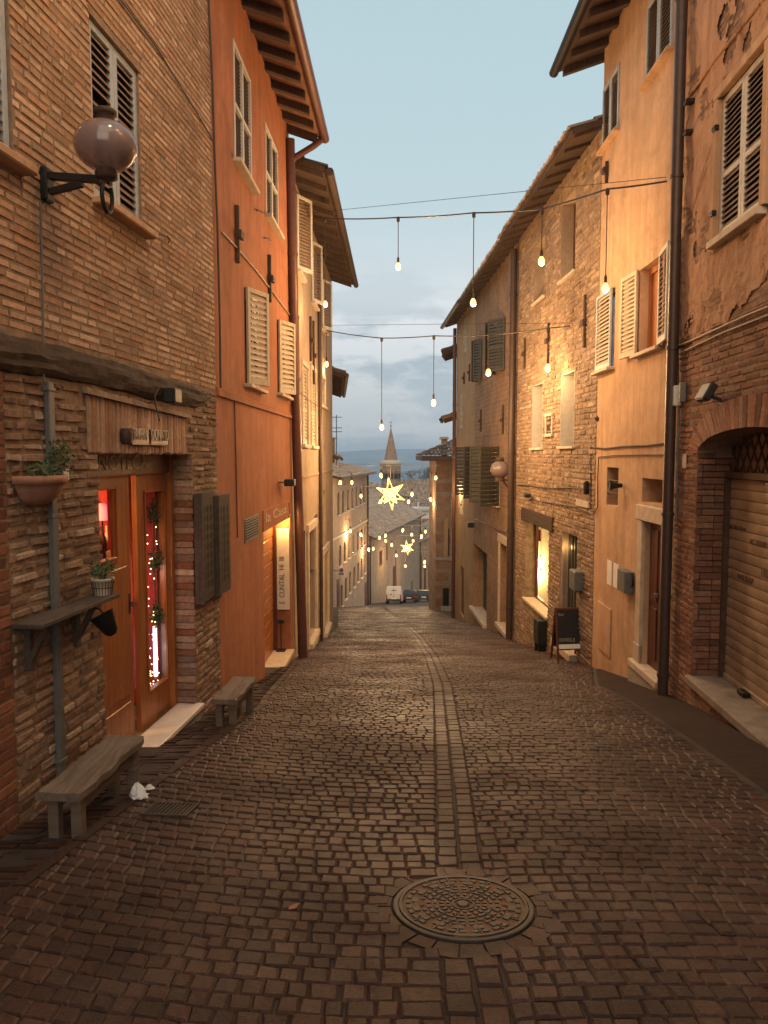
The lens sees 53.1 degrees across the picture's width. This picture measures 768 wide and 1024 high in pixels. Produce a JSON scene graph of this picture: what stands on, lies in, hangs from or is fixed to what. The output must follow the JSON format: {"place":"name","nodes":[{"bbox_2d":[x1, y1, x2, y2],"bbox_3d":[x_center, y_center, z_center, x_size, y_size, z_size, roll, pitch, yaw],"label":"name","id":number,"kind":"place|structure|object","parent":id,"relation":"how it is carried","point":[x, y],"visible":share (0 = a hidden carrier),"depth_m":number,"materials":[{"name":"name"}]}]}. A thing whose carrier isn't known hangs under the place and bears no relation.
{"place":"outdoors","nodes":[
{"label":"outdoors","id":0,"kind":"place"},
{"bbox_2d":[100,527,106,558],"bbox_3d":[-2.557,0.288,6.983,0.074,0.310,0.074,0,4,0],"label":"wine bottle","id":1,"kind":"object","parent":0,"point":[104,541],"visible":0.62,"depth_m":6.96,"materials":[{"name":"glass"}]},
{"bbox_2d":[276,620,285,651],"bbox_3d":[-1.831,2.191,13.658,0.164,0.563,0.164,0,4,0],"label":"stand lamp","id":2,"kind":"object","parent":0,"point":[281,649],"visible":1,"depth_m":13.63,"materials":[{"name":"metal"}]},
{"bbox_2d":[0,607,767,1023],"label":"road","id":3,"kind":"structure","parent":0,"point":[362,643],"depth_m":4.03,"materials":[{"name":"brown stone"}]},
{"bbox_2d":[0,660,299,905],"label":"sidewalk","id":4,"kind":"structure","parent":3,"relation":"on","point":[50,862],"depth_m":4.92,"materials":[{"name":"grey stone"}]},
{"bbox_2d":[35,735,143,838],"bbox_3d":[-1.797,1.754,4.802,0.279,0.410,0.900,0,4,6],"label":"wooden bench","id":5,"kind":"object","parent":4,"relation":"on","point":[85,780],"visible":0.94,"depth_m":4.62,"materials":[{"name":"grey wood"}]},
{"bbox_2d":[129,782,148,799],"bbox_3d":[-1.622,1.834,5.076,0.131,0.104,0.081,0,4,0],"label":"crumpled paper","id":6,"kind":"object","parent":4,"relation":"on","point":[138,790],"visible":1,"depth_m":5.06,"materials":[{"name":"paper"}]},
{"bbox_2d":[210,676,255,725],"bbox_3d":[-1.480,1.929,7.629,0.264,0.391,0.750,0,4,6],"label":"wooden bench","id":7,"kind":"object","parent":4,"relation":"on","point":[234,693],"visible":0.87,"depth_m":7.46,"materials":[{"name":"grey wood"}]},
{"bbox_2d":[140,801,199,818],"bbox_3d":[-1.351,1.897,4.859,0.301,0.078,0.243,0,4,6],"label":"drain grate","id":8,"kind":"object","parent":3,"relation":"on","point":[179,810],"visible":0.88,"depth_m":4.84,"materials":[{"name":"metal"}]},
{"bbox_2d":[393,875,534,943],"bbox_3d":[0.367,1.840,3.558,0.650,0.122,0.650,0,4,0],"label":"manhole cover","id":9,"kind":"object","parent":3,"relation":"on","point":[462,909],"visible":0.99,"depth_m":3.51,"materials":[{"name":"metal"}]},
{"bbox_2d":[533,617,546,651],"bbox_3d":[3.221,2.573,15.856,0.185,0.736,0.420,0,4,-2],"label":"trash bin","id":10,"kind":"object","parent":3,"relation":"on","point":[540,632],"visible":0.87,"depth_m":15.68,"materials":[{"name":"black metal"}]},
{"bbox_2d":[550,607,580,662],"bbox_3d":[3.201,2.136,13.420,0.471,0.941,0.402,-1,4,-7],"label":"sandwich board","id":11,"kind":"object","parent":3,"relation":"on","point":[565,631],"visible":0.97,"depth_m":13.34,"materials":[{"name":"black wood"}]},
{"bbox_2d":[0,601,767,1023],"bbox_3d":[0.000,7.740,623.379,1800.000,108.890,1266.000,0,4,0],"label":"ground","id":12,"kind":"structure","parent":0,"point":[28,853],"depth_m":4.54,"materials":[{"name":"brown stone"}]},
{"bbox_2d":[0,0,230,838],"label":"brick shop","id":13,"kind":"structure","parent":12,"relation":"on","point":[107,328],"depth_m":5.75,"materials":[{"name":"brown brick"}]},
{"bbox_2d":[0,0,37,176],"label":"window","id":14,"kind":"structure","parent":13,"relation":"in","point":[9,158],"depth_m":4.41,"materials":[{"name":"blue paint"}]},
{"bbox_2d":[12,438,74,505],"bbox_3d":[-2.066,-0.248,4.717,0.249,0.415,0.487,0,4,0],"label":"wall planter","id":15,"kind":"object","parent":13,"relation":"attached to","point":[33,489],"visible":1,"depth_m":4.62,"materials":[{"name":"ceramic"}]},
{"bbox_2d":[11,593,119,670],"bbox_3d":[-2.036,0.772,4.996,0.200,0.316,1.043,0,4,6],"label":"wall shelf","id":16,"kind":"object","parent":13,"relation":"attached to","point":[44,621],"depth_m":4.74,"materials":[{"name":"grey wood"}]},
{"bbox_2d":[86,558,116,595],"bbox_3d":[-1.981,0.454,5.411,0.193,0.256,0.190,0,4,0],"label":"plant pot","id":17,"kind":"object","parent":16,"relation":"on","point":[101,585],"visible":1,"depth_m":5.37,"materials":[{"name":"ceramic"}]},
{"bbox_2d":[90,607,117,635],"bbox_3d":[-1.934,0.738,5.273,0.180,0.230,0.171,-3,6,-38],"label":"ash bowl","id":18,"kind":"object","parent":16,"relation":"hanging from","point":[105,623],"visible":0.95,"depth_m":5.22,"materials":[{"name":"black metal"}]},
{"bbox_2d":[39,105,137,213],"bbox_3d":[-1.833,-2.167,4.755,0.609,0.627,0.383,0,4,0],"label":"wall lamp","id":19,"kind":"object","parent":13,"relation":"attached to","point":[105,144],"visible":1,"depth_m":4.68,"materials":[{"name":"grey glass"}]},
{"bbox_2d":[99,503,106,526],"bbox_3d":[-2.620,0.175,7.151,0.260,0.510,0.260,0,4,0],"label":"table lamp","id":20,"kind":"object","parent":13,"relation":"on","point":[102,512],"visible":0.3,"depth_m":7.04,"materials":[{"name":"beige"}]},
{"bbox_2d":[98,476,136,737],"bbox_3d":[-2.231,0.875,6.220,0.121,2.305,0.950,0,4,6],"label":"door","id":21,"kind":"structure","parent":13,"relation":"in","point":[118,647],"depth_m":6.44,"materials":[{"name":"brown wood"}]},
{"bbox_2d":[87,4,157,239],"bbox_3d":[-2.021,-2.895,5.850,0.309,1.350,0.955,0,4,0],"label":"window","id":22,"kind":"structure","parent":13,"relation":"in","point":[108,69],"depth_m":5.85,"materials":[{"name":"blue paint"}]},
{"bbox_2d":[120,428,168,445],"bbox_3d":[-1.957,-0.614,6.297,0.090,0.136,0.913,0,4,3],"label":"carved sign","id":23,"kind":"object","parent":13,"relation":"attached to","point":[137,436],"visible":1,"depth_m":6.22,"materials":[{"name":"brown wood"}]},
{"bbox_2d":[131,474,169,731],"bbox_3d":[-2.158,0.804,7.153,0.059,2.305,0.671,0,4,6],"label":"door","id":24,"kind":"structure","parent":13,"relation":"in","point":[152,701],"depth_m":6.96,"materials":[{"name":"brown wood"}]},
{"bbox_2d":[153,626,157,677],"bbox_3d":[-2.195,1.345,7.372,0.035,0.507,0.035,-2,5,-22],"label":"light tube","id":25,"kind":"object","parent":13,"relation":"attached to","point":[155,652],"visible":1,"depth_m":7.36,"materials":[{"name":"beige"}]},
{"bbox_2d":[146,496,165,683],"bbox_3d":[-2.197,0.813,7.282,0.202,1.917,0.436,0,4,0],"label":"garland","id":26,"kind":"object","parent":13,"relation":"hanging from","point":[157,615],"visible":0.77,"depth_m":7.34,"materials":[{"name":"green plant"}]},
{"bbox_2d":[210,0,328,688],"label":"orange house","id":27,"kind":"structure","parent":12,"relation":"on","point":[267,101],"depth_m":10.33,"materials":[{"name":"paint"}]},
{"bbox_2d":[233,38,259,194],"bbox_3d":[-1.754,-4.879,9.559,0.218,1.424,1.196,0,4,0],"label":"window","id":28,"kind":"structure","parent":27,"relation":"in","point":[242,158],"depth_m":9.53,"materials":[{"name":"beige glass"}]},
{"bbox_2d":[244,287,269,393],"bbox_3d":[-1.709,-2.249,10.223,0.383,1.261,1.202,0,4,0],"label":"window","id":29,"kind":"structure","parent":27,"relation":"in","point":[252,321],"depth_m":9.97,"materials":[{"name":"beige wood"}]},
{"bbox_2d":[263,528,273,661],"bbox_3d":[-2.020,1.242,12.406,0.040,2.639,2.542,0,4,1],"label":"door","id":30,"kind":"structure","parent":27,"relation":"in","point":[267,535],"depth_m":13.18,"materials":[{"name":"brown wood"}]},
{"bbox_2d":[265,122,284,239],"bbox_3d":[-1.701,-4.998,11.673,0.219,1.355,1.243,0,4,0],"label":"window","id":31,"kind":"structure","parent":27,"relation":"in","point":[271,153],"depth_m":11.65,"materials":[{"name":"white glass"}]},
{"bbox_2d":[277,528,289,609],"bbox_3d":[-1.794,1.015,13.665,0.220,1.454,0.022,0,4,1],"label":"menu board","id":32,"kind":"object","parent":27,"relation":"attached to","point":[283,588],"visible":1,"depth_m":13.66,"materials":[{"name":"white plastic"}]},
{"bbox_2d":[277,319,295,400],"bbox_3d":[-1.646,-2.493,12.718,0.383,1.205,1.202,0,4,0],"label":"window shutter","id":33,"kind":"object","parent":27,"relation":"in","point":[283,379],"depth_m":12.46,"materials":[{"name":"beige wood"}]},
{"bbox_2d":[291,156,358,658],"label":"stone house","id":34,"kind":"structure","parent":12,"relation":"on","point":[323,247],"depth_m":17.35,"materials":[{"name":"beige paint"}]},
{"bbox_2d":[296,194,312,282],"bbox_3d":[-1.576,-5.249,14.794,0.404,1.422,1.021,0,4,0],"label":"window shutter","id":35,"kind":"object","parent":34,"relation":"in","point":[301,267],"depth_m":14.58,"materials":[{"name":"beige wood"}]},
{"bbox_2d":[303,366,306,443],"bbox_3d":[-1.692,-2.196,15.849,0.111,1.593,0.951,0,4,0],"label":"window shutter","id":36,"kind":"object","parent":34,"relation":"in","point":[304,369],"depth_m":16.08,"materials":[{"name":"beige paint"}]},
{"bbox_2d":[312,371,314,445],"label":"window shutter","id":37,"kind":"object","parent":34,"relation":"in","point":[313,385],"depth_m":17.72,"materials":[{"name":"beige paint"}]},
{"bbox_2d":[311,241,322,310],"bbox_3d":[-1.566,-5.328,17.395,0.351,1.361,1.021,0,4,0],"label":"window shutter","id":38,"kind":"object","parent":34,"relation":"in","point":[314,301],"depth_m":17.21,"materials":[{"name":"beige wood"}]},
{"bbox_2d":[322,279,331,335],"bbox_3d":[-1.522,-5.288,19.880,0.366,1.274,0.971,0,4,0],"label":"window shutter","id":39,"kind":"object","parent":34,"relation":"in","point":[325,327],"depth_m":19.70,"materials":[{"name":"beige wood"}]},
{"bbox_2d":[327,323,569,338],"bbox_3d":[0.905,-4.092,16.873,0.030,1.057,7.962,-3,5,-37],"label":"festoon cable","id":40,"kind":"object","parent":34,"relation":"attached to","point":[457,336],"visible":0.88,"depth_m":16.00,"materials":[{"name":"rubber"}]},
{"bbox_2d":[325,331,328,366],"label":"hanging bulb","id":41,"kind":"object","parent":40,"relation":"hanging from","point":[326,364],"visible":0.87,"depth_m":19.97,"materials":[{"name":"glass"}]},
{"bbox_2d":[379,337,383,429],"bbox_3d":[-0.054,-3.034,18.196,0.108,2.185,0.105,0,4,0],"label":"hanging bulb","id":42,"kind":"object","parent":40,"relation":"hanging from","point":[381,427],"visible":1,"depth_m":18.20,"materials":[{"name":"rubber"}]},
{"bbox_2d":[431,335,435,405],"bbox_3d":[1.083,-3.080,16.723,0.108,1.533,0.105,0,4,0],"label":"hanging bulb","id":43,"kind":"object","parent":40,"relation":"hanging from","point":[433,402],"visible":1,"depth_m":16.73,"materials":[{"name":"glass"}]},
{"bbox_2d":[486,334,490,375],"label":"hanging bulb","id":44,"kind":"object","parent":40,"relation":"hanging from","point":[488,372],"visible":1,"depth_m":15.38,"materials":[{"name":"glass"}]},
{"bbox_2d":[545,327,550,371],"bbox_3d":[3.029,-3.000,14.185,0.108,0.823,0.105,0,4,0],"label":"hanging bulb","id":45,"kind":"object","parent":40,"relation":"hanging from","point":[547,367],"visible":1,"depth_m":14.17,"materials":[{"name":"glass"}]},
{"bbox_2d":[332,437,342,462],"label":"house","id":46,"kind":"structure","parent":12,"relation":"on","point":[336,457],"depth_m":39.33,"materials":[{"name":"brick"}]},
{"bbox_2d":[332,415,341,464],"bbox_3d":[-2.303,-3.538,37.841,0.483,2.482,0.500,0,4,0],"label":"roof aerial","id":47,"kind":"object","parent":46,"relation":"on","point":[336,431],"visible":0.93,"depth_m":37.80,"materials":[{"name":"black metal"}]},
{"bbox_2d":[332,366,348,397],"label":"tall far house","id":48,"kind":"structure","parent":12,"relation":"on","point":[340,377],"depth_m":28.04,"materials":[{"name":"wood"}]},
{"bbox_2d":[333,461,376,606],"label":"palazzo","id":49,"kind":"structure","parent":12,"relation":"on","point":[351,557],"depth_m":61.88,"materials":[{"name":"beige paint"}]},
{"bbox_2d":[337,578,339,606],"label":"door","id":50,"kind":"structure","parent":49,"relation":"in","point":[338,580],"depth_m":56.34,"materials":[{"name":"grey wood"}]},
{"bbox_2d":[337,492,340,516],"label":"window","id":51,"kind":"structure","parent":49,"relation":"in","point":[338,493],"depth_m":56.30,"materials":[{"name":"grey glass"}]},
{"bbox_2d":[338,485,428,486],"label":"festoon cable","id":52,"kind":"object","parent":49,"relation":"attached to","point":[382,485],"visible":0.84,"depth_m":52.01,"materials":[{"name":"rubber"}]},
{"bbox_2d":[346,519,428,519],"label":"festoon cable","id":53,"kind":"object","parent":49,"relation":"attached to","point":[388,519],"visible":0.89,"depth_m":59.20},
{"bbox_2d":[362,525,428,525],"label":"festoon cable","id":54,"kind":"object","parent":49,"relation":"attached to","point":[395,525],"visible":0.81,"depth_m":67.27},
{"bbox_2d":[369,487,398,498],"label":"town house","id":55,"kind":"structure","parent":12,"relation":"on","point":[376,489],"depth_m":155.83,"materials":[{"name":"beige paint"}]},
{"bbox_2d":[380,422,401,494],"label":"church tower","id":56,"kind":"structure","parent":12,"relation":"on","point":[390,458],"depth_m":198.06,"materials":[{"name":"stone"}]},
{"bbox_2d":[386,586,402,603],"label":"parked van","id":57,"kind":"object","parent":12,"relation":"on","point":[394,593],"visible":1,"depth_m":78.06,"materials":[{"name":"paint"}]},
{"bbox_2d":[369,488,426,603],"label":"tiled corner house","id":58,"kind":"structure","parent":12,"relation":"on","point":[386,567],"depth_m":96.54,"materials":[{"name":"beige paint"}]},
{"bbox_2d":[393,565,395,585],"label":"door","id":59,"kind":"structure","parent":58,"relation":"in","point":[394,567],"depth_m":95.03,"materials":[{"name":"red wood"}]},
{"bbox_2d":[403,590,417,602],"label":"parked car","id":60,"kind":"object","parent":12,"relation":"on","point":[409,594],"visible":0.89,"depth_m":84.24,"materials":[{"name":"black paint"}]},
{"bbox_2d":[395,499,426,506],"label":"town house","id":61,"kind":"structure","parent":12,"relation":"on","point":[413,501],"depth_m":137.82,"materials":[{"name":"beige paint"}]},
{"bbox_2d":[398,479,428,501],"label":"town house","id":62,"kind":"structure","parent":12,"relation":"on","point":[403,492],"depth_m":169.75,"materials":[{"name":"beige paint"}]},
{"bbox_2d":[409,491,428,506],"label":"town house","id":63,"kind":"structure","parent":12,"relation":"on","point":[424,495],"depth_m":145.77,"materials":[{"name":"beige paint"}]},
{"bbox_2d":[413,502,428,522],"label":"red terrace house","id":64,"kind":"structure","parent":12,"relation":"on","point":[425,510],"depth_m":122.37,"materials":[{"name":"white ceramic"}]},
{"bbox_2d":[417,590,428,601],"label":"parked car","id":65,"kind":"object","parent":12,"relation":"on","point":[422,594],"visible":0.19,"depth_m":89.19,"materials":[{"name":"grey metal"}]},
{"bbox_2d":[419,520,428,600],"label":"porch house","id":66,"kind":"structure","parent":12,"relation":"on","point":[424,540],"depth_m":112.95,"materials":[{"name":"beige paint"}]},
{"bbox_2d":[424,559,425,589],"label":"window","id":67,"kind":"structure","parent":66,"relation":"in","point":[425,559],"depth_m":113.01,"materials":[{"name":"red wood"}]},
{"bbox_2d":[416,437,455,610],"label":"hipped brick house","id":68,"kind":"structure","parent":12,"relation":"on","point":[440,537],"depth_m":40.28,"materials":[{"name":"brown stone"}]},
{"bbox_2d":[336,471,433,472],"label":"festoon cable","id":69,"kind":"object","parent":68,"relation":"attached to","point":[385,471],"visible":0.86,"depth_m":41.95,"materials":[{"name":"rubber"}]},
{"bbox_2d":[335,465,438,465],"bbox_3d":[0.132,-2.020,32.940,4.481,0.090,0.029,0,4,0],"label":"festoon cable","id":70,"kind":"object","parent":68,"relation":"attached to","point":[387,465],"visible":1,"depth_m":32.93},
{"bbox_2d":[377,466,404,509],"bbox_3d":[0.299,-1.032,32.968,1.000,1.921,0.907,-4,6,-40],"label":"light star","id":71,"kind":"object","parent":70,"relation":"hanging from","point":[389,493],"visible":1,"depth_m":32.94,"materials":[{"name":"beige"}]},
{"bbox_2d":[444,518,447,556],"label":"blind window","id":72,"kind":"structure","parent":68,"relation":"in","point":[445,519],"depth_m":40.19,"materials":[{"name":"paint"}]},
{"bbox_2d":[439,412,452,422],"bbox_3d":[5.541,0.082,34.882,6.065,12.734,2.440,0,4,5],"label":"roof eave","id":73,"kind":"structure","parent":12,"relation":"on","point":[446,418],"depth_m":33.66,"materials":[{"name":"paint"}]},
{"bbox_2d":[441,345,452,360],"bbox_3d":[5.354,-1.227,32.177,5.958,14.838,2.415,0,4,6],"label":"roof eave","id":74,"kind":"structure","parent":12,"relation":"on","point":[447,353],"depth_m":31.05,"materials":[{"name":"paint"}]},
{"bbox_2d":[440,298,475,623],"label":"ochre house","id":75,"kind":"structure","parent":12,"relation":"on","point":[462,315],"depth_m":28.30,"materials":[{"name":"paint"}]},
{"bbox_2d":[460,393,462,427],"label":"window","id":76,"kind":"structure","parent":75,"relation":"in","point":[461,395],"depth_m":28.85,"materials":[{"name":"beige paint"}]},
{"bbox_2d":[460,478,462,513],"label":"window","id":77,"kind":"structure","parent":75,"relation":"in","point":[461,496],"depth_m":28.91,"materials":[{"name":"beige paint"}]},
{"bbox_2d":[461,567,463,614],"bbox_3d":[3.003,2.954,28.766,0.050,1.813,1.069,0,4,-2],"label":"door","id":78,"kind":"structure","parent":75,"relation":"in","point":[462,606],"depth_m":29.03,"materials":[{"name":"red wood"}]},
{"bbox_2d":[464,317,466,351],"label":"window","id":79,"kind":"structure","parent":75,"relation":"in","point":[465,321],"depth_m":27.72,"materials":[{"name":"beige paint"}]},
{"bbox_2d":[455,238,519,639],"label":"long brick house","id":80,"kind":"structure","parent":12,"relation":"on","point":[496,297],"depth_m":20.98,"materials":[{"name":"brick"}]},
{"bbox_2d":[455,447,484,498],"bbox_3d":[2.763,-1.238,24.149,0.867,1.612,2.155,0,4,0],"label":"window shutter","id":81,"kind":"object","parent":80,"relation":"in","point":[464,473],"depth_m":25.06,"materials":[{"name":"green paint"}]},
{"bbox_2d":[471,338,481,382],"bbox_3d":[2.973,-4.775,24.290,0.425,1.279,0.872,0,4,0],"label":"window shutter","id":82,"kind":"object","parent":80,"relation":"in","point":[476,364],"depth_m":24.09,"materials":[{"name":"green wood"}]},
{"bbox_2d":[469,447,499,507],"bbox_3d":[2.888,-0.989,21.506,0.782,1.661,1.902,0,4,0],"label":"window shutter","id":83,"kind":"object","parent":80,"relation":"in","point":[484,495],"depth_m":20.84,"materials":[{"name":"green paint"}]},
{"bbox_2d":[483,553,486,610],"bbox_3d":[3.390,2.214,24.574,0.092,2.154,2.876,0,4,0],"label":"door","id":84,"kind":"structure","parent":80,"relation":"in","point":[485,555],"depth_m":25.45,"materials":[{"name":"brown paint"}]},
{"bbox_2d":[484,317,505,374],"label":"window","id":85,"kind":"structure","parent":80,"relation":"in","point":[489,328],"depth_m":20.46,"materials":[{"name":"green wood"}]},
{"bbox_2d":[490,457,507,486],"bbox_3d":[2.931,-0.876,19.128,0.573,0.990,0.482,0,4,0],"label":"street lamp","id":86,"kind":"object","parent":80,"relation":"attached to","point":[499,469],"visible":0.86,"depth_m":18.97,"materials":[{"name":"white glass"}]},
{"bbox_2d":[497,113,608,666],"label":"stone shop house","id":87,"kind":"structure","parent":12,"relation":"on","point":[557,423],"depth_m":14.61,"materials":[{"name":"brick"}]},
{"bbox_2d":[522,526,547,619],"bbox_3d":[3.420,1.204,16.658,0.360,1.832,2.252,0,4,-2],"label":"window frame","id":88,"kind":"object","parent":87,"relation":"in","point":[536,603],"depth_m":17.46,"materials":[{"name":"stone"}]},
{"bbox_2d":[529,382,542,449],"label":"window","id":89,"kind":"structure","parent":87,"relation":"in","point":[537,390],"depth_m":16.95,"materials":[{"name":"beige glass"}]},
{"bbox_2d":[531,234,545,306],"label":"window","id":90,"kind":"structure","parent":87,"relation":"in","point":[539,271],"depth_m":16.72,"materials":[{"name":"brown"}]},
{"bbox_2d":[557,370,575,448],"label":"window","id":91,"kind":"structure","parent":87,"relation":"in","point":[567,412],"depth_m":14.56,"materials":[{"name":"beige"}]},
{"bbox_2d":[557,187,576,284],"bbox_3d":[3.481,-5.010,14.023,0.345,1.465,1.119,0,4,-2],"label":"window","id":92,"kind":"structure","parent":87,"relation":"in","point":[568,210],"depth_m":14.48,"materials":[{"name":"brown"}]},
{"bbox_2d":[549,0,687,693],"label":"peach house","id":93,"kind":"structure","parent":12,"relation":"on","point":[630,44],"depth_m":10.57,"materials":[{"name":"paint"}]},
{"bbox_2d":[306,177,666,219],"bbox_3d":[0.888,-4.972,12.310,0.034,1.627,8.184,-3,5,-37],"label":"festoon cable","id":94,"kind":"object","parent":93,"relation":"attached to","point":[501,211],"visible":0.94,"depth_m":11.11,"materials":[{"name":"rubber"}]},
{"bbox_2d":[323,217,327,307],"bbox_3d":[-1.151,-4.875,15.013,0.094,1.730,0.092,0,4,0],"label":"hanging bulb","id":95,"kind":"object","parent":94,"relation":"hanging from","point":[325,304],"visible":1,"depth_m":15.04,"materials":[{"name":"glass"}]},
{"bbox_2d":[395,216,400,269],"bbox_3d":[0.243,-4.611,13.185,0.094,0.909,0.092,0,4,0],"label":"hanging bulb","id":96,"kind":"object","parent":94,"relation":"hanging from","point":[398,266],"visible":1,"depth_m":13.18,"materials":[{"name":"glass"}]},
{"bbox_2d":[470,212,475,306],"bbox_3d":[1.369,-3.865,11.754,0.094,1.430,0.092,0,4,0],"label":"hanging bulb","id":97,"kind":"object","parent":94,"relation":"hanging from","point":[472,302],"visible":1,"depth_m":11.76,"materials":[{"name":"glass"}]},
{"bbox_2d":[538,208,544,265],"bbox_3d":[2.194,-3.825,10.678,0.094,0.794,0.092,0,4,0],"label":"hanging bulb","id":98,"kind":"object","parent":94,"relation":"hanging from","point":[541,261],"visible":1,"depth_m":10.67,"materials":[{"name":"glass"}]},
{"bbox_2d":[602,187,609,292],"bbox_3d":[2.844,-3.470,9.822,0.094,1.322,0.092,0,4,0],"label":"hanging bulb","id":99,"kind":"object","parent":94,"relation":"hanging from","point":[605,287],"visible":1,"depth_m":9.83,"materials":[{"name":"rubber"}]},
{"bbox_2d":[591,287,614,375],"bbox_3d":[3.414,-2.757,11.799,0.230,1.219,0.917,0,4,0],"label":"window","id":100,"kind":"structure","parent":93,"relation":"in","point":[607,365],"depth_m":11.80,"materials":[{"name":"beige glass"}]},
{"bbox_2d":[596,62,619,155],"bbox_3d":[3.435,-6.063,11.584,0.211,0.986,0.988,0,4,0],"label":"window","id":101,"kind":"structure","parent":93,"relation":"in","point":[614,89],"depth_m":11.56,"materials":[{"name":"beige paint"}]},
{"bbox_2d":[619,240,669,359],"bbox_3d":[3.424,-2.602,9.802,0.293,1.162,1.957,0,4,2],"label":"window","id":102,"kind":"structure","parent":93,"relation":"in","point":[655,338],"depth_m":10.14,"materials":[{"name":"brown wood"}]},
{"bbox_2d":[647,523,661,671],"bbox_3d":[3.464,1.084,9.697,0.114,1.896,0.734,0,4,0],"label":"door","id":103,"kind":"structure","parent":93,"relation":"in","point":[656,530],"depth_m":9.81,"materials":[{"name":"red wood"}]},
{"bbox_2d":[638,0,673,91],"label":"window","id":104,"kind":"structure","parent":93,"relation":"in","point":[663,47],"depth_m":9.51,"materials":[{"name":"blue paint"}]},
{"bbox_2d":[657,0,767,747],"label":"garage building","id":105,"kind":"structure","parent":12,"relation":"on","point":[715,508],"depth_m":7.92,"materials":[{"name":"brick"}]},
{"bbox_2d":[706,25,767,249],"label":"window","id":106,"kind":"structure","parent":105,"relation":"in","point":[749,166],"depth_m":7.11,"materials":[{"name":"beige wood"}]},
{"bbox_2d":[335,449,451,464],"bbox_3d":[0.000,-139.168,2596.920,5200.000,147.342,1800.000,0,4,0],"label":"hills","id":107,"kind":"structure","parent":0,"point":[377,457],"depth_m":2446.72,"materials":[{"name":"blue plant"}]},
{"bbox_2d":[358,466,428,487],"bbox_3d":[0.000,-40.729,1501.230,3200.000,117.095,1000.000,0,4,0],"label":"hills","id":108,"kind":"structure","parent":0,"point":[376,477],"depth_m":1457.97,"materials":[{"name":"blue plant"}]},
{"bbox_2d":[289,0,603,451],"label":"sky","id":109,"kind":"structure","parent":0,"point":[421,100],"materials":[{"name":"blue"}]},
{"bbox_2d":[596,669,767,791],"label":"pavement","id":110,"kind":"structure","parent":0,"point":[733,747],"depth_m":7.16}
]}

